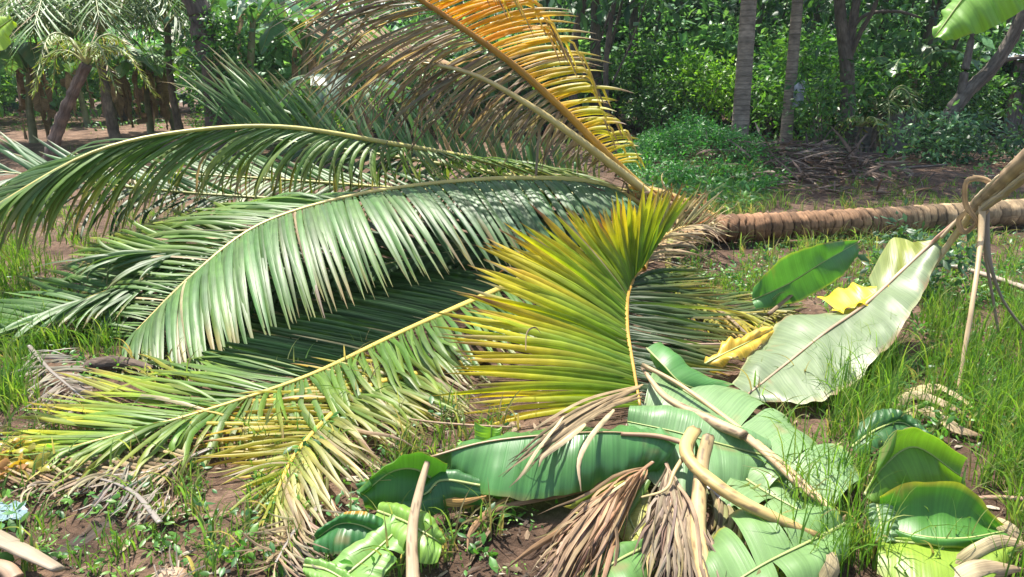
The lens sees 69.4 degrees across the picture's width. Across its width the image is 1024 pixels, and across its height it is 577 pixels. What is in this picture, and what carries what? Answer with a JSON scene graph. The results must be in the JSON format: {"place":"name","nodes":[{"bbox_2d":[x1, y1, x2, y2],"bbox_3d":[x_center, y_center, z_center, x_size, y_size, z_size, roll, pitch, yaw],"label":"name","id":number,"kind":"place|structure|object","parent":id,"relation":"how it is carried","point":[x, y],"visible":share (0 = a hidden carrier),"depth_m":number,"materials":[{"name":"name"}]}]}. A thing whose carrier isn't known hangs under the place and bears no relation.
{"place":"outdoors","nodes":[
{"label":"outdoors","id":0,"kind":"place"},
{"bbox_2d":[0,203,133,411],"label":"grass","id":1,"kind":"structure","parent":0,"point":[15,384],"depth_m":4.17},
{"bbox_2d":[0,76,1023,576],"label":"ground","id":2,"kind":"structure","parent":0,"point":[76,136],"depth_m":3.57,"materials":[{"name":"soil"}]},
{"bbox_2d":[0,434,50,478],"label":"yellow leaf heap","id":3,"kind":"object","parent":2,"relation":"on","point":[5,460],"visible":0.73,"depth_m":2.83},
{"bbox_2d":[0,530,65,572],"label":"palm spathe","id":4,"kind":"object","parent":2,"relation":"on","point":[12,545],"visible":0.99,"depth_m":2.28},
{"bbox_2d":[0,41,112,142],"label":"banana plant","id":5,"kind":"object","parent":2,"relation":"on","point":[23,59],"visible":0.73,"depth_m":15.50,"materials":[{"name":"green plant"}]},
{"bbox_2d":[0,5,116,124],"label":"shrub","id":6,"kind":"object","parent":2,"relation":"on","point":[54,104],"visible":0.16,"depth_m":21.19,"materials":[{"name":"green plant"}]},
{"bbox_2d":[3,345,117,428],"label":"dry palm frond","id":7,"kind":"object","parent":2,"relation":"on","point":[75,387],"visible":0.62,"depth_m":3.60,"materials":[{"name":"brown plant"}]},
{"bbox_2d":[36,46,96,125],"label":"banana plant","id":8,"kind":"object","parent":2,"relation":"on","point":[65,82],"visible":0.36,"depth_m":20.87,"materials":[{"name":"green plant"}]},
{"bbox_2d":[0,0,149,72],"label":"young palm","id":9,"kind":"object","parent":2,"relation":"on","point":[88,23],"visible":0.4,"depth_m":13.80,"materials":[{"name":"green plant"}]},
{"bbox_2d":[29,32,158,161],"bbox_3d":[-6.234,-2.688,11.019,1.921,2.124,1.447,-6,18,-21],"label":"young palm","id":10,"kind":"object","parent":2,"relation":"on","point":[63,113],"visible":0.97,"depth_m":10.86,"materials":[{"name":"green plant"}]},
{"bbox_2d":[47,22,163,120],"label":"shrub","id":11,"kind":"object","parent":2,"relation":"on","point":[151,43],"visible":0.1,"depth_m":22.99,"materials":[{"name":"green plant"}]},
{"bbox_2d":[1,442,212,511],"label":"dry palm frond","id":12,"kind":"object","parent":2,"relation":"on","point":[101,468],"visible":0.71,"depth_m":2.79,"materials":[{"name":"brown plant"}]},
{"bbox_2d":[52,39,165,127],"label":"banana plant","id":13,"kind":"object","parent":2,"relation":"on","point":[124,92],"visible":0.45,"depth_m":17.35,"materials":[{"name":"green plant"}]},
{"bbox_2d":[48,457,172,529],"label":"dry palm frond","id":14,"kind":"object","parent":2,"relation":"on","point":[153,514],"visible":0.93,"depth_m":2.63,"materials":[{"name":"brown plant"}]},
{"bbox_2d":[79,356,157,373],"bbox_3d":[-2.007,0.398,3.797,0.405,0.089,0.125,1,16,4],"label":"fallen log","id":15,"kind":"object","parent":2,"relation":"on","point":[107,363],"visible":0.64,"depth_m":3.78,"materials":[{"name":"wood"}]},
{"bbox_2d":[91,44,196,132],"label":"banana plant","id":16,"kind":"object","parent":2,"relation":"on","point":[147,118],"visible":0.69,"depth_m":18.28,"materials":[{"name":"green plant"}]},
{"bbox_2d":[90,44,198,130],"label":"banana plant","id":17,"kind":"object","parent":2,"relation":"on","point":[165,107],"visible":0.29,"depth_m":18.66,"materials":[{"name":"green plant"}]},
{"bbox_2d":[11,0,288,136],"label":"young palm","id":18,"kind":"object","parent":2,"relation":"on","point":[178,123],"visible":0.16,"depth_m":16.86,"materials":[{"name":"green plant"}]},
{"bbox_2d":[0,0,321,142],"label":"young palm","id":19,"kind":"object","parent":2,"relation":"on","point":[36,23],"visible":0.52,"depth_m":13.96,"materials":[{"name":"green plant"}]},
{"bbox_2d":[176,0,271,163],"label":"vine clad tree","id":20,"kind":"object","parent":2,"relation":"on","point":[203,31],"visible":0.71,"depth_m":11.68,"materials":[{"name":"green plant"}]},
{"bbox_2d":[152,9,299,126],"bbox_3d":[-6.032,-5.279,16.889,3.997,3.589,3.477,-7,18,-22],"label":"shrub","id":21,"kind":"object","parent":2,"relation":"on","point":[167,46],"visible":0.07,"depth_m":16.30,"materials":[{"name":"green plant"}]},
{"bbox_2d":[163,0,344,155],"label":"tree","id":22,"kind":"object","parent":2,"relation":"on","point":[240,8],"visible":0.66,"depth_m":12.78,"materials":[{"name":"green plant"}]},
{"bbox_2d":[0,394,557,576],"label":"seedlings","id":23,"kind":"object","parent":2,"relation":"on","point":[168,518],"visible":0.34,"depth_m":2.55,"materials":[{"name":"green plant"}]},
{"bbox_2d":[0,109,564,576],"bbox_3d":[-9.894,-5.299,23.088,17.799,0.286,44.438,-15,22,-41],"label":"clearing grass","id":24,"kind":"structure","parent":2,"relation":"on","point":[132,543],"depth_m":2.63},
{"bbox_2d":[233,505,342,576],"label":"dry palm frond","id":25,"kind":"object","parent":2,"relation":"on","point":[302,545],"visible":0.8,"depth_m":2.37,"materials":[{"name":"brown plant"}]},
{"bbox_2d":[220,0,386,135],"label":"shrub","id":26,"kind":"object","parent":2,"relation":"on","point":[282,59],"visible":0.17,"depth_m":15.39,"materials":[{"name":"green plant"}]},
{"bbox_2d":[233,13,392,150],"bbox_3d":[-4.049,-3.865,14.007,2.905,2.521,2.397,5,17,17],"label":"banana plant","id":27,"kind":"object","parent":2,"relation":"on","point":[268,36],"visible":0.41,"depth_m":13.56,"materials":[{"name":"green plant"}]},
{"bbox_2d":[303,557,354,576],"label":"banana leaf","id":28,"kind":"object","parent":2,"relation":"on","point":[330,569],"visible":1,"depth_m":2.22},
{"bbox_2d":[332,514,405,576],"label":"banana leaf","id":29,"kind":"object","parent":28,"relation":"on","point":[382,564],"visible":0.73,"depth_m":2.29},
{"bbox_2d":[259,73,425,161],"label":"banana plant","id":30,"kind":"object","parent":2,"relation":"on","point":[292,82],"visible":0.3,"depth_m":11.86,"materials":[{"name":"green plant"}]},
{"bbox_2d":[313,511,383,554],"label":"banana leaf","id":31,"kind":"object","parent":2,"relation":"on","point":[340,533],"visible":0.86,"depth_m":2.36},
{"bbox_2d":[331,4,432,133],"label":"shrub","id":32,"kind":"object","parent":2,"relation":"on","point":[395,27],"visible":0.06,"depth_m":17.39,"materials":[{"name":"green plant"}]},
{"bbox_2d":[358,452,446,509],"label":"banana leaf","id":33,"kind":"object","parent":2,"relation":"on","point":[405,470],"visible":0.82,"depth_m":2.55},
{"bbox_2d":[376,502,445,563],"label":"banana leaf","id":34,"kind":"object","parent":2,"relation":"on","point":[430,553],"visible":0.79,"depth_m":2.34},
{"bbox_2d":[0,0,830,118],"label":"distant wood","id":35,"kind":"object","parent":2,"relation":"on","point":[99,105],"visible":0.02,"depth_m":28.20,"materials":[{"name":"green plant"}]},
{"bbox_2d":[406,461,429,576],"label":"cut banana stalk","id":36,"kind":"object","parent":2,"relation":"on","point":[412,564],"visible":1,"depth_m":2.29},
{"bbox_2d":[356,469,482,515],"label":"banana leaf","id":37,"kind":"object","parent":2,"relation":"on","point":[445,486],"visible":0.54,"depth_m":2.55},
{"bbox_2d":[361,13,481,137],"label":"shrub","id":38,"kind":"object","parent":2,"relation":"on","point":[409,88],"visible":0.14,"depth_m":16.53,"materials":[{"name":"green plant"}]},
{"bbox_2d":[410,8,528,135],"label":"shrub","id":39,"kind":"object","parent":2,"relation":"on","point":[472,115],"visible":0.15,"depth_m":16.57,"materials":[{"name":"green plant"}]},
{"bbox_2d":[0,0,1023,549],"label":"fallen coconut palm","id":40,"kind":"object","parent":2,"relation":"on","point":[582,292],"visible":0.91,"depth_m":4.77,"materials":[{"name":"green plant"}]},
{"bbox_2d":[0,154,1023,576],"bbox_3d":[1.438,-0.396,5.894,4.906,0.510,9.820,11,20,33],"label":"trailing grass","id":41,"kind":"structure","parent":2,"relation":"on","point":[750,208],"depth_m":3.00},
{"bbox_2d":[0,227,1023,576],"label":"weeds","id":42,"kind":"object","parent":2,"relation":"on","point":[256,527],"visible":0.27,"depth_m":3.10,"materials":[{"name":"green plant"}]},
{"bbox_2d":[0,138,1023,576],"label":"leaf litter","id":43,"kind":"object","parent":2,"relation":"on","point":[88,534],"visible":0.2,"depth_m":2.58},
{"bbox_2d":[1,110,1023,211],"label":"weeds","id":44,"kind":"object","parent":2,"relation":"on","point":[711,195],"visible":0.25,"depth_m":9.65,"materials":[{"name":"green plant"}]},
{"bbox_2d":[473,23,590,138],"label":"shrub","id":45,"kind":"object","parent":2,"relation":"on","point":[523,92],"visible":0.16,"depth_m":16.66,"materials":[{"name":"green plant"}]},
{"bbox_2d":[467,474,646,568],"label":"dry leaflets","id":46,"kind":"object","parent":2,"relation":"on","point":[548,538],"visible":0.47,"depth_m":2.50,"materials":[{"name":"brown plant"}]},
{"bbox_2d":[430,425,694,500],"bbox_3d":[0.171,0.599,2.762,0.953,0.168,0.414,-4,17,-12],"label":"banana leaf","id":47,"kind":"object","parent":2,"relation":"on","point":[613,451],"visible":0.8,"depth_m":2.66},
{"bbox_2d":[498,384,642,476],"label":"dry leaflets","id":48,"kind":"object","parent":47,"relation":"on","point":[573,420],"visible":0.91,"depth_m":2.85,"materials":[{"name":"brown plant"}]},
{"bbox_2d":[510,409,614,489],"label":"dry leaflets","id":49,"kind":"object","parent":48,"relation":"on","point":[575,432],"visible":1,"depth_m":2.56,"materials":[{"name":"brown plant"}]},
{"bbox_2d":[494,0,631,145],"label":"forest tree","id":50,"kind":"object","parent":2,"relation":"on","point":[575,41],"visible":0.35,"depth_m":14.66,"materials":[{"name":"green plant"}]},
{"bbox_2d":[504,1,634,136],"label":"shrub","id":51,"kind":"object","parent":2,"relation":"on","point":[584,44],"visible":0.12,"depth_m":17.03,"materials":[{"name":"green plant"}]},
{"bbox_2d":[524,461,654,576],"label":"dry palm frond","id":52,"kind":"object","parent":2,"relation":"on","point":[594,526],"visible":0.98,"depth_m":2.32,"materials":[{"name":"brown plant"}]},
{"bbox_2d":[558,539,655,576],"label":"banana leaf","id":53,"kind":"object","parent":2,"relation":"on","point":[626,565],"visible":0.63,"depth_m":2.24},
{"bbox_2d":[512,0,719,140],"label":"forest tree","id":54,"kind":"object","parent":2,"relation":"on","point":[595,28],"visible":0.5,"depth_m":16.51,"materials":[{"name":"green plant"}]},
{"bbox_2d":[508,0,728,150],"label":"forest tree","id":55,"kind":"object","parent":2,"relation":"on","point":[600,13],"visible":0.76,"depth_m":13.69,"materials":[{"name":"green plant"}]},
{"bbox_2d":[614,476,651,541],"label":"banana leaf","id":56,"kind":"object","parent":2,"relation":"on","point":[637,515],"visible":0.27,"depth_m":2.50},
{"bbox_2d":[555,0,724,134],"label":"forest tree","id":57,"kind":"object","parent":2,"relation":"on","point":[634,16],"visible":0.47,"depth_m":17.34,"materials":[{"name":"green plant"}]},
{"bbox_2d":[591,27,722,136],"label":"shrub","id":58,"kind":"object","parent":2,"relation":"on","point":[652,51],"visible":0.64,"depth_m":16.55,"materials":[{"name":"green plant"}]},
{"bbox_2d":[622,69,704,136],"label":"shrub","id":59,"kind":"object","parent":2,"relation":"on","point":[661,115],"visible":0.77,"depth_m":15.79,"materials":[{"name":"green plant"}]},
{"bbox_2d":[630,461,726,576],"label":"dry palm frond","id":60,"kind":"object","parent":2,"relation":"on","point":[667,534],"visible":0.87,"depth_m":2.33,"materials":[{"name":"brown plant"}]},
{"bbox_2d":[690,433,714,576],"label":"cut banana stalk","id":61,"kind":"object","parent":60,"relation":"on","point":[699,486],"visible":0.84,"depth_m":2.44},
{"bbox_2d":[602,0,761,128],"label":"shrub","id":62,"kind":"object","parent":2,"relation":"on","point":[697,29],"visible":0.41,"depth_m":17.68,"materials":[{"name":"green plant"}]},
{"bbox_2d":[634,36,758,127],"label":"shrub","id":63,"kind":"object","parent":2,"relation":"on","point":[711,78],"visible":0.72,"depth_m":15.76,"materials":[{"name":"green plant"}]},
{"bbox_2d":[627,405,770,496],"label":"banana leaf","id":64,"kind":"object","parent":2,"relation":"on","point":[728,460],"visible":0.64,"depth_m":2.85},
{"bbox_2d":[640,367,748,439],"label":"cut banana stalk","id":65,"kind":"object","parent":64,"relation":"on","point":[718,424],"visible":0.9,"depth_m":2.93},
{"bbox_2d":[613,104,797,195],"bbox_3d":[2.713,-2.053,10.752,2.611,1.195,3.867,0,16,0],"label":"fern mound","id":66,"kind":"object","parent":2,"relation":"on","point":[656,142],"visible":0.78,"depth_m":10.42,"materials":[{"name":"green plant"}]},
{"bbox_2d":[704,327,773,375],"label":"banana leaf","id":67,"kind":"object","parent":2,"relation":"on","point":[746,345],"visible":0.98,"depth_m":3.81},
{"bbox_2d":[731,0,756,137],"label":"coconut palm","id":68,"kind":"object","parent":2,"relation":"on","point":[743,75],"visible":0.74,"depth_m":11.99,"materials":[{"name":"grey plant"}]},
{"bbox_2d":[706,482,792,576],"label":"dry palm frond","id":69,"kind":"object","parent":2,"relation":"on","point":[720,510],"visible":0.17,"depth_m":2.48,"materials":[{"name":"brown plant"}]},
{"bbox_2d":[641,363,860,506],"bbox_3d":[0.901,0.546,3.073,0.626,0.202,1.295,-6,17,-18],"label":"banana leaf","id":70,"kind":"object","parent":2,"relation":"on","point":[736,407],"visible":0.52,"depth_m":3.08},
{"bbox_2d":[646,342,732,390],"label":"banana leaf","id":71,"kind":"object","parent":70,"relation":"on","point":[668,361],"visible":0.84,"depth_m":3.42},
{"bbox_2d":[743,434,820,503],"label":"cut banana stalk","id":72,"kind":"object","parent":70,"relation":"on","point":[751,441],"visible":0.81,"depth_m":2.69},
{"bbox_2d":[702,0,818,131],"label":"shrub","id":73,"kind":"object","parent":2,"relation":"on","point":[771,38],"visible":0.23,"depth_m":17.87,"materials":[{"name":"green plant"}]},
{"bbox_2d":[725,60,812,138],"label":"shrub","id":74,"kind":"object","parent":2,"relation":"on","point":[754,114],"visible":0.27,"depth_m":16.65,"materials":[{"name":"green plant"}]},
{"bbox_2d":[704,506,849,576],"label":"banana leaf","id":75,"kind":"object","parent":2,"relation":"on","point":[768,545],"visible":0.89,"depth_m":2.27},
{"bbox_2d":[679,425,819,537],"bbox_3d":[0.747,0.661,2.502,0.197,0.160,0.583,-10,19,-30],"label":"cut banana stalk","id":76,"kind":"object","parent":75,"relation":"on","point":[702,473],"visible":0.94,"depth_m":2.44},
{"bbox_2d":[720,467,848,530],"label":"banana leaf","id":77,"kind":"object","parent":2,"relation":"on","point":[755,477],"visible":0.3,"depth_m":2.62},
{"bbox_2d":[705,0,872,130],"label":"shrub","id":78,"kind":"object","parent":2,"relation":"on","point":[788,25],"visible":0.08,"depth_m":18.78,"materials":[{"name":"green plant"}]},
{"bbox_2d":[778,0,802,150],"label":"coconut palm","id":79,"kind":"object","parent":2,"relation":"on","point":[794,42],"visible":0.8,"depth_m":13.28,"materials":[{"name":"grey plant"}]},
{"bbox_2d":[752,239,863,308],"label":"banana leaf","id":80,"kind":"object","parent":2,"relation":"on","point":[802,274],"visible":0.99,"depth_m":4.63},
{"bbox_2d":[776,63,872,153],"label":"bush","id":81,"kind":"object","parent":2,"relation":"on","point":[819,110],"visible":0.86,"depth_m":13.01,"materials":[{"name":"green plant"}]},
{"bbox_2d":[753,12,899,131],"bbox_3d":[7.595,-5.197,17.308,3.594,3.227,3.127,9,19,27],"label":"shrub","id":82,"kind":"object","parent":2,"relation":"on","point":[884,46],"visible":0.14,"depth_m":16.83,"materials":[{"name":"green plant"}]},
{"bbox_2d":[751,21,904,146],"bbox_3d":[6.085,-3.996,14.598,3.202,2.576,3.192,-12,20,-35],"label":"shrub","id":83,"kind":"object","parent":2,"relation":"on","point":[827,60],"visible":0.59,"depth_m":14.25,"materials":[{"name":"green plant"}]},
{"bbox_2d":[661,121,1000,196],"bbox_3d":[4.576,-1.893,10.379,5.064,0.801,3.683,0,16,0],"label":"dead frond heap","id":84,"kind":"object","parent":2,"relation":"on","point":[822,151],"visible":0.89,"depth_m":10.26,"materials":[{"name":"brown plant"}]},
{"bbox_2d":[756,0,945,149],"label":"forest tree","id":85,"kind":"object","parent":2,"relation":"on","point":[848,38],"visible":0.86,"depth_m":13.40,"materials":[{"name":"brown plant"}]},
{"bbox_2d":[768,0,946,88],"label":"forest tree","id":86,"kind":"object","parent":2,"relation":"on","point":[895,6],"visible":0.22,"depth_m":16.71,"materials":[{"name":"green plant"}]},
{"bbox_2d":[827,115,898,157],"bbox_3d":[6.342,-2.716,13.354,1.203,0.812,1.206,0,16,0],"label":"young palm","id":87,"kind":"object","parent":2,"relation":"on","point":[862,121],"visible":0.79,"depth_m":13.21,"materials":[{"name":"green plant"}]},
{"bbox_2d":[733,148,1023,403],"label":"bent banana plant","id":88,"kind":"object","parent":2,"relation":"on","point":[901,272],"visible":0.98,"depth_m":3.84,"materials":[{"name":"green plant"}]},
{"bbox_2d":[819,85,940,151],"bbox_3d":[7.213,-3.279,14.521,2.434,1.374,2.529,0,16,0],"label":"young palm","id":89,"kind":"object","parent":2,"relation":"on","point":[908,95],"visible":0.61,"depth_m":14.15,"materials":[{"name":"green plant"}]},
{"bbox_2d":[865,503,898,542],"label":"banana leaf","id":90,"kind":"object","parent":2,"relation":"on","point":[885,508],"visible":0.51,"depth_m":2.43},
{"bbox_2d":[851,408,929,457],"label":"banana leaf","id":91,"kind":"object","parent":2,"relation":"on","point":[909,421],"visible":0.56,"depth_m":3.02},
{"bbox_2d":[835,47,954,125],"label":"shrub","id":92,"kind":"object","parent":2,"relation":"on","point":[905,77],"visible":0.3,"depth_m":15.22,"materials":[{"name":"green plant"}]},
{"bbox_2d":[875,112,923,149],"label":"concrete blocks","id":93,"kind":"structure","parent":2,"relation":"on","point":[899,143],"depth_m":14.90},
{"bbox_2d":[863,427,966,503],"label":"banana leaf","id":94,"kind":"object","parent":2,"relation":"on","point":[925,457],"visible":0.88,"depth_m":2.63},
{"bbox_2d":[854,40,981,110],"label":"banana plant","id":95,"kind":"object","parent":2,"relation":"on","point":[922,48],"visible":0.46,"depth_m":15.66,"materials":[{"name":"green plant"}]},
{"bbox_2d":[844,198,995,302],"bbox_3d":[2.808,-0.240,5.142,0.859,0.773,0.937,0,16,0],"label":"bush","id":96,"kind":"object","parent":2,"relation":"on","point":[914,235],"visible":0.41,"depth_m":5.03,"materials":[{"name":"green plant"}]},
{"bbox_2d":[831,0,1012,125],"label":"forest tree","id":97,"kind":"object","parent":2,"relation":"on","point":[931,21],"visible":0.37,"depth_m":16.01,"materials":[{"name":"green plant"}]},
{"bbox_2d":[871,99,987,164],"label":"bush","id":98,"kind":"object","parent":2,"relation":"on","point":[942,137],"visible":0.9,"depth_m":12.61,"materials":[{"name":"green plant"}]},
{"bbox_2d":[856,0,1010,110],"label":"shrub","id":99,"kind":"object","parent":2,"relation":"on","point":[907,42],"visible":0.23,"depth_m":16.51,"materials":[{"name":"green plant"}]},
{"bbox_2d":[848,0,1023,157],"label":"forest tree","id":100,"kind":"object","parent":2,"relation":"on","point":[967,90],"visible":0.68,"depth_m":12.97,"materials":[{"name":"brown plant"}]},
{"bbox_2d":[892,383,981,435],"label":"dry leaflets","id":101,"kind":"object","parent":2,"relation":"on","point":[960,429],"visible":0.5,"depth_m":3.28,"materials":[{"name":"brown plant"}]},
{"bbox_2d":[877,536,1014,576],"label":"banana leaf","id":102,"kind":"object","parent":2,"relation":"on","point":[930,564],"visible":0.63,"depth_m":2.28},
{"bbox_2d":[819,514,1023,576],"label":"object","id":103,"kind":"object","parent":102,"relation":"on","point":[971,565],"visible":0.72,"depth_m":2.26,"materials":[{"name":"brown plant"}]},
{"bbox_2d":[879,481,1007,548],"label":"banana leaf","id":104,"kind":"object","parent":102,"relation":"on","point":[937,499],"visible":0.81,"depth_m":2.42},
{"bbox_2d":[893,105,1023,165],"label":"bush","id":105,"kind":"object","parent":2,"relation":"on","point":[1002,144],"visible":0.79,"depth_m":12.45,"materials":[{"name":"green plant"}]},
{"bbox_2d":[909,59,1023,144],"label":"shrub","id":106,"kind":"object","parent":2,"relation":"on","point":[988,87],"visible":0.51,"depth_m":15.24,"materials":[{"name":"green plant"}]},
{"bbox_2d":[932,21,1023,134],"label":"shrub","id":107,"kind":"object","parent":2,"relation":"on","point":[1008,66],"visible":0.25,"depth_m":17.08,"materials":[{"name":"green plant"}]},
{"bbox_2d":[981,47,1023,138],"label":"tin roof hut","id":108,"kind":"object","parent":2,"relation":"on","point":[1015,114],"visible":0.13,"depth_m":17.04,"materials":[{"name":"grey metal"}]},
{"bbox_2d":[672,137,1023,447],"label":"short grass","id":109,"kind":"structure","parent":0,"point":[742,286],"depth_m":5.62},
{"bbox_2d":[734,230,1023,576],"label":"tall grass","id":110,"kind":"structure","parent":0,"point":[883,364],"depth_m":3.19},
{"bbox_2d":[932,0,1023,39],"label":"banana leaf","id":111,"kind":"object","parent":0,"point":[961,18],"visible":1,"depth_m":2.32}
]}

